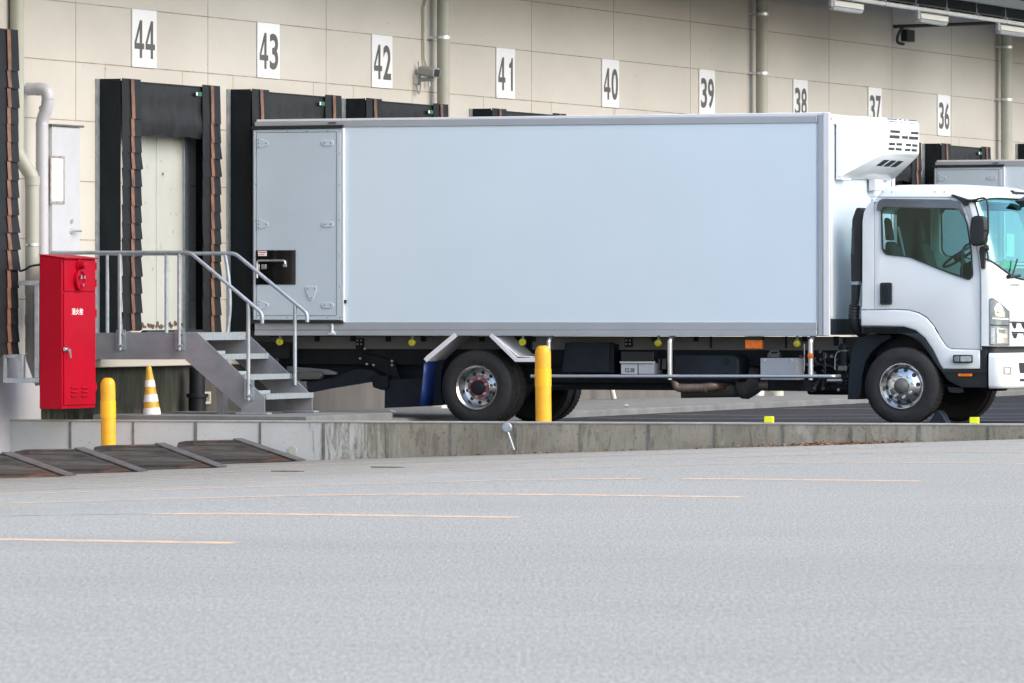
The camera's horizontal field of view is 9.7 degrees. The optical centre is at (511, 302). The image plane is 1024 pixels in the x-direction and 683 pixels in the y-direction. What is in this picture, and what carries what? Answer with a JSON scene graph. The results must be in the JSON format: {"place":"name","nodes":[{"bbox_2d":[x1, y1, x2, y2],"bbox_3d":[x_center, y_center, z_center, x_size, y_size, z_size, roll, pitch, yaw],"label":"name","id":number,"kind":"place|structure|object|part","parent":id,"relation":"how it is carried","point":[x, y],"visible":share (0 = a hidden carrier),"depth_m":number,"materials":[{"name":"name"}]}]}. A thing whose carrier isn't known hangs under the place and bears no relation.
{"place":"outdoors","nodes":[
{"label":"outdoors","id":0,"kind":"place"},
{"bbox_2d":[371,466,402,467],"bbox_3d":[-1.133,1.503,54.992,0.320,0.009,0.024,0,0,21],"label":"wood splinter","id":1,"kind":"object","parent":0,"point":[384,467],"visible":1,"depth_m":54.99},
{"bbox_2d":[0,439,1023,682],"bbox_3d":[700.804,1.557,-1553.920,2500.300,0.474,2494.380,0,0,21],"label":"yard ground","id":2,"kind":"structure","parent":0,"point":[920,579],"depth_m":29.71,"materials":[{"name":"grey asphalt"}]},
{"bbox_2d":[0,451,76,477],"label":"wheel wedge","id":3,"kind":"object","parent":2,"relation":"on","point":[14,465],"visible":1,"depth_m":56.89,"materials":[{"name":"metal"}]},
{"bbox_2d":[14,447,147,473],"bbox_3d":[-4.207,1.555,58.670,1.375,0.291,0.216,0,0,21],"label":"ramp","id":4,"kind":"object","parent":2,"relation":"on","point":[80,460],"visible":0.6,"depth_m":58.56,"materials":[{"name":"metal"}]},
{"bbox_2d":[9,513,154,515],"bbox_3d":[-7.648,1.536,40.033,11.580,0.416,0.100,0,0,21],"label":"painted line","id":5,"kind":"object","parent":2,"relation":"on","point":[61,514],"visible":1,"depth_m":38.15,"materials":[{"name":"orange paint"}]},
{"bbox_2d":[100,378,115,445],"bbox_3d":[-4.244,1.290,63.497,0.169,0.987,0.164,0,0,21],"label":"bollard","id":6,"kind":"object","parent":2,"relation":"on","point":[108,412],"visible":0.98,"depth_m":63.43,"materials":[{"name":"yellow metal"}]},
{"bbox_2d":[0,538,240,543],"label":"painted line","id":7,"kind":"object","parent":2,"relation":"on","point":[119,541],"visible":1,"depth_m":33.27,"materials":[{"name":"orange paint"}]},
{"bbox_2d":[94,442,226,469],"bbox_3d":[-3.486,1.540,59.733,1.370,0.300,0.216,0,0,21],"label":"ramp","id":8,"kind":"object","parent":2,"relation":"on","point":[159,456],"visible":0.67,"depth_m":59.64,"materials":[{"name":"metal"}]},
{"bbox_2d":[177,438,305,463],"bbox_3d":[-2.814,1.558,62.615,1.380,0.296,0.216,0,0,21],"label":"ramp","id":9,"kind":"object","parent":2,"relation":"on","point":[237,450],"visible":0.69,"depth_m":62.53,"materials":[{"name":"metal"}]},
{"bbox_2d":[25,465,509,479],"bbox_3d":[-3.623,1.596,55.145,8.000,0.296,0.080,0,0,21],"label":"painted line","id":10,"kind":"object","parent":2,"relation":"on","point":[268,472],"visible":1,"depth_m":54.59,"materials":[{"name":"paint"}]},
{"bbox_2d":[271,471,304,471],"bbox_3d":[-2.025,1.527,54.542,0.320,0.009,0.024,0,0,21],"label":"wood splinter","id":11,"kind":"object","parent":2,"relation":"on","point":[286,471],"visible":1,"depth_m":54.53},
{"bbox_2d":[12,478,645,493],"bbox_3d":[-4.074,1.515,47.302,10.906,0.384,0.230,0,0,21],"label":"painted line","id":12,"kind":"object","parent":2,"relation":"on","point":[349,484],"visible":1,"depth_m":46.16,"materials":[{"name":"orange paint"}]},
{"bbox_2d":[155,513,515,517],"bbox_3d":[-1.111,1.323,37.460,2.470,0.010,0.230,0,0,21],"label":"painted line","id":13,"kind":"object","parent":2,"relation":"on","point":[346,515],"visible":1,"depth_m":37.50,"materials":[{"name":"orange paint"}]},
{"bbox_2d":[0,494,747,503],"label":"painted line","id":14,"kind":"object","parent":2,"relation":"on","point":[424,494],"visible":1,"depth_m":41.54,"materials":[{"name":"orange paint"}]},
{"bbox_2d":[0,452,923,478],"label":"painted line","id":15,"kind":"object","parent":2,"relation":"on","point":[508,463],"visible":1,"depth_m":54.97,"materials":[{"name":"orange paint"}]},
{"bbox_2d":[0,462,1023,484],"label":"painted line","id":16,"kind":"object","parent":2,"relation":"on","point":[623,466],"visible":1,"depth_m":50.26,"materials":[{"name":"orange paint"}]},
{"bbox_2d":[10,419,1023,459],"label":"retaining wall","id":17,"kind":"structure","parent":2,"relation":"on","point":[319,440],"depth_m":62.47,"materials":[{"name":"concrete"}]},
{"bbox_2d":[501,422,514,449],"bbox_3d":[-0.035,1.382,62.203,0.146,0.290,0.053,0,0,15],"label":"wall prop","id":18,"kind":"object","parent":17,"relation":"attached to","point":[506,427],"depth_m":62.18,"materials":[{"name":"metal"}]},
{"bbox_2d":[764,416,773,422],"bbox_3d":[2.610,1.192,61.353,0.094,0.062,0.050,0,0,21],"label":"kerb reflector","id":19,"kind":"object","parent":17,"relation":"on","point":[768,419],"visible":1,"depth_m":61.33,"materials":[{"name":"yellow plastic"}]},
{"bbox_2d":[969,417,978,422],"bbox_3d":[4.635,1.185,60.556,0.091,0.062,0.050,0,0,21],"label":"kerb reflector","id":20,"kind":"object","parent":17,"relation":"on","point":[973,419],"visible":1,"depth_m":60.53,"materials":[{"name":"yellow plastic"}]},
{"bbox_2d":[440,436,1023,455],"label":"leaf litter","id":21,"kind":"object","parent":2,"relation":"on","point":[831,443],"visible":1,"depth_m":60.91,"materials":[{"name":"plant"}]},
{"bbox_2d":[685,478,915,480],"bbox_3d":[2.139,1.319,44.856,1.838,0.002,0.230,0,0,21],"label":"painted line","id":22,"kind":"object","parent":2,"relation":"on","point":[802,479],"visible":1,"depth_m":44.90,"materials":[{"name":"orange paint"}]},
{"bbox_2d":[319,388,1023,420],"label":"concrete apron","id":23,"kind":"object","parent":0,"point":[614,407],"visible":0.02,"depth_m":78.51,"materials":[{"name":"grey concrete"}]},
{"bbox_2d":[609,390,616,399],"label":"leaning pipe","id":24,"kind":"object","parent":23,"relation":"on","point":[613,394],"visible":0.34,"depth_m":80.77,"materials":[{"name":"beige plastic"}]},
{"bbox_2d":[755,391,763,395],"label":"pipe stub","id":25,"kind":"object","parent":23,"relation":"on","point":[761,393],"visible":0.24,"depth_m":84.51,"materials":[{"name":"white plastic"}]},
{"bbox_2d":[770,391,783,395],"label":"pipe stub","id":26,"kind":"object","parent":23,"relation":"on","point":[776,393],"visible":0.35,"depth_m":84.50,"materials":[{"name":"beige plastic"}]},
{"bbox_2d":[515,395,1023,422],"bbox_3d":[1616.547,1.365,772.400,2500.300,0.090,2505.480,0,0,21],"label":"pavement","id":27,"kind":"structure","parent":0,"point":[1006,408],"depth_m":74.45,"materials":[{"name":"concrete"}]},
{"bbox_2d":[143,366,160,414],"bbox_3d":[-3.836,1.049,64.573,0.380,0.739,0.380,0,0,21],"label":"traffic cone","id":28,"kind":"object","parent":27,"relation":"on","point":[151,405],"visible":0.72,"depth_m":64.53,"materials":[{"name":"plastic"}]},
{"bbox_2d":[93,411,391,420],"bbox_3d":[-2.881,1.320,64.976,2.480,0.240,2.350,0,0,21],"label":"concrete pad","id":29,"kind":"object","parent":27,"relation":"on","point":[317,416],"visible":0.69,"depth_m":64.19,"materials":[{"name":"grey concrete"}]},
{"bbox_2d":[49,250,318,414],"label":"access stairs","id":30,"kind":"structure","parent":29,"relation":"on","point":[207,355],"depth_m":64.91,"materials":[{"name":"metal"}]},
{"bbox_2d":[431,405,446,407],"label":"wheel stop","id":31,"kind":"object","parent":27,"relation":"on","point":[443,406],"visible":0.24,"depth_m":74.33,"materials":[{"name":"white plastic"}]},
{"bbox_2d":[0,0,1023,452],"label":"warehouse building","id":32,"kind":"structure","parent":27,"relation":"on","point":[664,52],"depth_m":77.51,"materials":[{"name":"beige concrete"}]},
{"bbox_2d":[0,28,20,357],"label":"dock shelter","id":33,"kind":"object","parent":32,"relation":"attached to","point":[10,246],"visible":1,"depth_m":63.68,"materials":[{"name":"rubber"}]},
{"bbox_2d":[19,264,39,271],"bbox_3d":[-5.101,-0.360,63.889,0.245,0.092,0.024,0,0,21],"label":"cable","id":34,"kind":"object","parent":33,"relation":"attached to","point":[28,267],"visible":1,"depth_m":63.88,"materials":[{"name":"black plastic"}]},
{"bbox_2d":[10,0,39,385],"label":"downpipe","id":35,"kind":"object","parent":32,"relation":"attached to","point":[27,169],"visible":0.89,"depth_m":64.25,"materials":[{"name":"metal"}]},
{"bbox_2d":[25,82,53,280],"bbox_3d":[-5.041,-1.093,64.617,0.312,2.515,0.141,0,0,21],"label":"vent duct","id":36,"kind":"object","parent":32,"relation":"attached to","point":[45,91],"visible":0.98,"depth_m":64.55,"materials":[{"name":"grey metal"}]},
{"bbox_2d":[48,124,83,255],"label":"metal door","id":37,"kind":"structure","parent":32,"relation":"attached to","point":[64,188],"depth_m":65.54,"materials":[{"name":"metal"}]},
{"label":"window frame","id":38,"kind":"part","parent":37,"relation":"part of","materials":[{"name":"grey metal"}]},
{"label":"window cover","id":39,"kind":"part","parent":37,"relation":"part of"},
{"bbox_2d":[49,126,79,255],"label":"door leaf","id":40,"kind":"structure","parent":37,"relation":"in","point":[63,141],"depth_m":65.61,"materials":[{"name":"metal"}]},
{"bbox_2d":[39,254,98,408],"bbox_3d":[-4.657,0.310,63.936,0.377,1.630,0.829,0,0,21],"label":"hydrant cabinet","id":41,"kind":"object","parent":32,"relation":"attached to","point":[68,311],"visible":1,"depth_m":63.62,"materials":[{"name":"red metal"}]},
{"bbox_2d":[3,281,39,382],"bbox_3d":[-5.167,0.313,63.732,0.420,1.079,0.060,0,0,21],"label":"guard frame","id":42,"kind":"object","parent":41,"relation":"attached to","point":[22,378],"visible":1,"depth_m":63.65,"materials":[{"name":"metal"}]},
{"bbox_3d":[-4.550,0.494,63.887,0.075,1.182,0.786,0,0,21],"label":"lower door","id":43,"kind":"part","parent":41,"relation":"part of","materials":[{"name":"red paint"}]},
{"bbox_3d":[-4.530,-0.283,63.891,0.108,0.337,0.763,0,0,21],"label":"upper door","id":44,"kind":"part","parent":41,"relation":"part of","materials":[{"name":"red paint"}]},
{"bbox_2d":[131,9,156,68],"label":"number sign","id":45,"kind":"object","parent":32,"relation":"attached to","point":[143,38],"visible":1,"depth_m":67.49,"materials":[{"name":"white plastic"}]},
{"bbox_2d":[95,78,221,332],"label":"dock shelter","id":46,"kind":"object","parent":32,"relation":"attached to","point":[166,110],"visible":0.95,"depth_m":66.69,"materials":[{"name":"rubber"}]},
{"bbox_2d":[128,135,190,331],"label":"dock door","id":47,"kind":"structure","parent":32,"relation":"attached to","point":[166,197],"depth_m":68.01,"materials":[{"name":"beige metal"}]},
{"bbox_2d":[140,135,181,330],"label":"door panel","id":48,"kind":"structure","parent":47,"relation":"in","point":[158,223],"depth_m":67.88,"materials":[{"name":"white metal"}]},
{"bbox_2d":[186,367,207,410],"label":"drain pipe","id":49,"kind":"object","parent":32,"relation":"attached to","point":[196,395],"visible":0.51,"depth_m":68.51,"materials":[{"name":"paint"}]},
{"bbox_2d":[205,392,210,403],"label":"wall socket frame","id":50,"kind":"object","parent":32,"relation":"attached to","point":[208,401],"visible":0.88,"depth_m":69.32,"materials":[{"name":"beige plastic"}]},
{"bbox_2d":[257,22,279,78],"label":"number sign","id":51,"kind":"object","parent":32,"relation":"attached to","point":[268,50],"visible":1,"depth_m":70.70,"materials":[{"name":"white plastic"}]},
{"bbox_2d":[226,89,341,336],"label":"dock shelter","id":52,"kind":"object","parent":32,"relation":"attached to","point":[266,104],"visible":0.56,"depth_m":69.67,"materials":[{"name":"black plastic"}]},
{"bbox_2d":[371,34,391,88],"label":"number sign","id":53,"kind":"object","parent":32,"relation":"attached to","point":[381,61],"visible":1,"depth_m":73.89,"materials":[{"name":"white plastic"}]},
{"bbox_2d":[342,98,448,117],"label":"dock shelter","id":54,"kind":"object","parent":32,"relation":"attached to","point":[355,108],"visible":0.14,"depth_m":73.41,"materials":[{"name":"black plastic"}]},
{"bbox_2d":[413,61,440,93],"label":"security camera","id":55,"kind":"object","parent":32,"relation":"attached to","point":[430,73],"visible":1,"depth_m":74.86,"materials":[{"name":"grey plastic"}]},
{"bbox_2d":[423,0,430,86],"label":"cable conduit","id":56,"kind":"object","parent":32,"relation":"attached to","point":[424,34],"visible":1,"depth_m":75.12,"materials":[{"name":"beige plastic"}]},
{"bbox_2d":[427,0,450,116],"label":"downpipe","id":57,"kind":"object","parent":32,"relation":"attached to","point":[443,37],"visible":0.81,"depth_m":75.29,"materials":[{"name":"metal"}]},
{"bbox_2d":[496,47,514,98],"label":"number sign","id":58,"kind":"object","parent":32,"relation":"attached to","point":[505,73],"visible":1,"depth_m":77.73,"materials":[{"name":"white plastic"}]},
{"bbox_2d":[469,108,565,116],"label":"dock shelter","id":59,"kind":"object","parent":32,"relation":"attached to","point":[485,112],"visible":0.05,"depth_m":76.75,"materials":[{"name":"black plastic"}]},
{"bbox_2d":[601,59,618,107],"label":"number sign","id":60,"kind":"object","parent":32,"relation":"attached to","point":[609,83],"visible":1,"depth_m":81.28,"materials":[{"name":"white plastic"}]},
{"bbox_2d":[699,69,714,113],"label":"number sign","id":61,"kind":"object","parent":32,"relation":"attached to","point":[706,91],"visible":0.83,"depth_m":84.89,"materials":[{"name":"white plastic"}]},
{"bbox_2d":[748,0,768,336],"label":"downpipe","id":62,"kind":"object","parent":32,"relation":"attached to","point":[761,14],"visible":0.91,"depth_m":86.56,"materials":[{"name":"metal"}]},
{"bbox_2d":[793,79,807,112],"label":"number sign","id":63,"kind":"object","parent":32,"relation":"attached to","point":[800,96],"visible":0.83,"depth_m":88.70,"materials":[{"name":"white plastic"}]},
{"bbox_2d":[868,87,881,116],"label":"number sign","id":64,"kind":"object","parent":32,"relation":"attached to","point":[874,102],"visible":0.65,"depth_m":91.96,"materials":[{"name":"white plastic"}]},
{"bbox_2d":[895,143,921,184],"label":"dock shelter","id":65,"kind":"object","parent":32,"relation":"attached to","point":[910,174],"visible":0.07,"depth_m":92.89,"materials":[{"name":"black plastic"}]},
{"bbox_2d":[848,0,1023,25],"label":"lighting rail","id":66,"kind":"object","parent":32,"relation":"hanging from","point":[944,12],"visible":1,"depth_m":89.23,"materials":[{"name":"white metal"}]},
{"bbox_2d":[828,0,863,13],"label":"batten light","id":67,"kind":"object","parent":66,"relation":"attached to","point":[843,6],"visible":1,"depth_m":84.89,"materials":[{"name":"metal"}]},
{"bbox_2d":[915,11,947,25],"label":"batten light","id":68,"kind":"object","parent":66,"relation":"attached to","point":[924,18],"visible":1,"depth_m":88.56,"materials":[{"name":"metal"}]},
{"bbox_2d":[995,22,1023,36],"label":"batten light","id":69,"kind":"object","parent":66,"relation":"attached to","point":[1009,30],"visible":1,"depth_m":92.27,"materials":[{"name":"metal"}]},
{"bbox_2d":[937,94,949,135],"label":"number sign","id":70,"kind":"object","parent":32,"relation":"attached to","point":[943,115],"visible":1,"depth_m":95.22,"materials":[{"name":"white plastic"}]},
{"bbox_2d":[893,21,1004,45],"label":"security camera","id":71,"kind":"object","parent":32,"relation":"attached to","point":[907,35],"depth_m":92.80,"materials":[{"name":"black paint"}]},
{"bbox_2d":[922,143,990,184],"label":"dock shelter","id":72,"kind":"object","parent":32,"relation":"attached to","point":[930,155],"visible":0.26,"depth_m":94.34,"materials":[{"name":"black plastic"}]},
{"bbox_2d":[994,19,1012,159],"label":"downpipe","id":73,"kind":"object","parent":32,"relation":"attached to","point":[1006,98],"visible":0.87,"depth_m":97.81,"materials":[{"name":"metal"}]},
{"bbox_2d":[1015,144,1023,158],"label":"dock shelter","id":74,"kind":"object","parent":32,"relation":"attached to","point":[1019,151],"visible":0.13,"depth_m":98.98,"materials":[{"name":"black plastic"}]},
{"bbox_2d":[535,346,551,420],"bbox_3d":[0.322,0.943,62.398,0.177,0.988,0.172,0,0,21],"label":"bollard","id":75,"kind":"object","parent":27,"relation":"on","point":[543,385],"visible":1,"depth_m":62.33,"materials":[{"name":"yellow metal"}]},
{"bbox_2d":[251,112,1023,422],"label":"box truck","id":76,"kind":"object","parent":27,"relation":"on","point":[462,268],"visible":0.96,"depth_m":68.00,"materials":[{"name":"grey metal"}]},
{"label":"side door","id":77,"kind":"part","parent":76,"relation":"part of","materials":[{"name":"grey metal"}]},
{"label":"cab door","id":78,"kind":"part","parent":76,"relation":"part of","materials":[{"name":"white paint"}]},
{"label":"cab door","id":79,"kind":"part","parent":76,"relation":"part of","materials":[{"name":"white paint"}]},
{"bbox_2d":[654,417,931,418],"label":"painted line","id":80,"kind":"object","parent":27,"relation":"on","point":[729,418],"visible":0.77,"depth_m":72.70,"materials":[{"name":"paint"}]},
{"bbox_2d":[798,420,1023,421],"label":"painted line","id":81,"kind":"object","parent":27,"relation":"on","point":[832,421],"visible":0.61,"depth_m":69.63,"materials":[{"name":"paint"}]},
{"bbox_2d":[929,410,950,422],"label":"wheel chock","id":82,"kind":"object","parent":27,"relation":"on","point":[940,416],"visible":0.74,"depth_m":66.54,"materials":[{"name":"black rubber"}]},
{"bbox_2d":[933,159,1023,261],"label":"box truck","id":83,"kind":"object","parent":27,"relation":"on","point":[1005,173],"visible":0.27,"depth_m":93.33,"materials":[{"name":"paint"}]},
{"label":"side door","id":84,"kind":"part","parent":83,"relation":"part of","materials":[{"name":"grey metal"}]}
]}

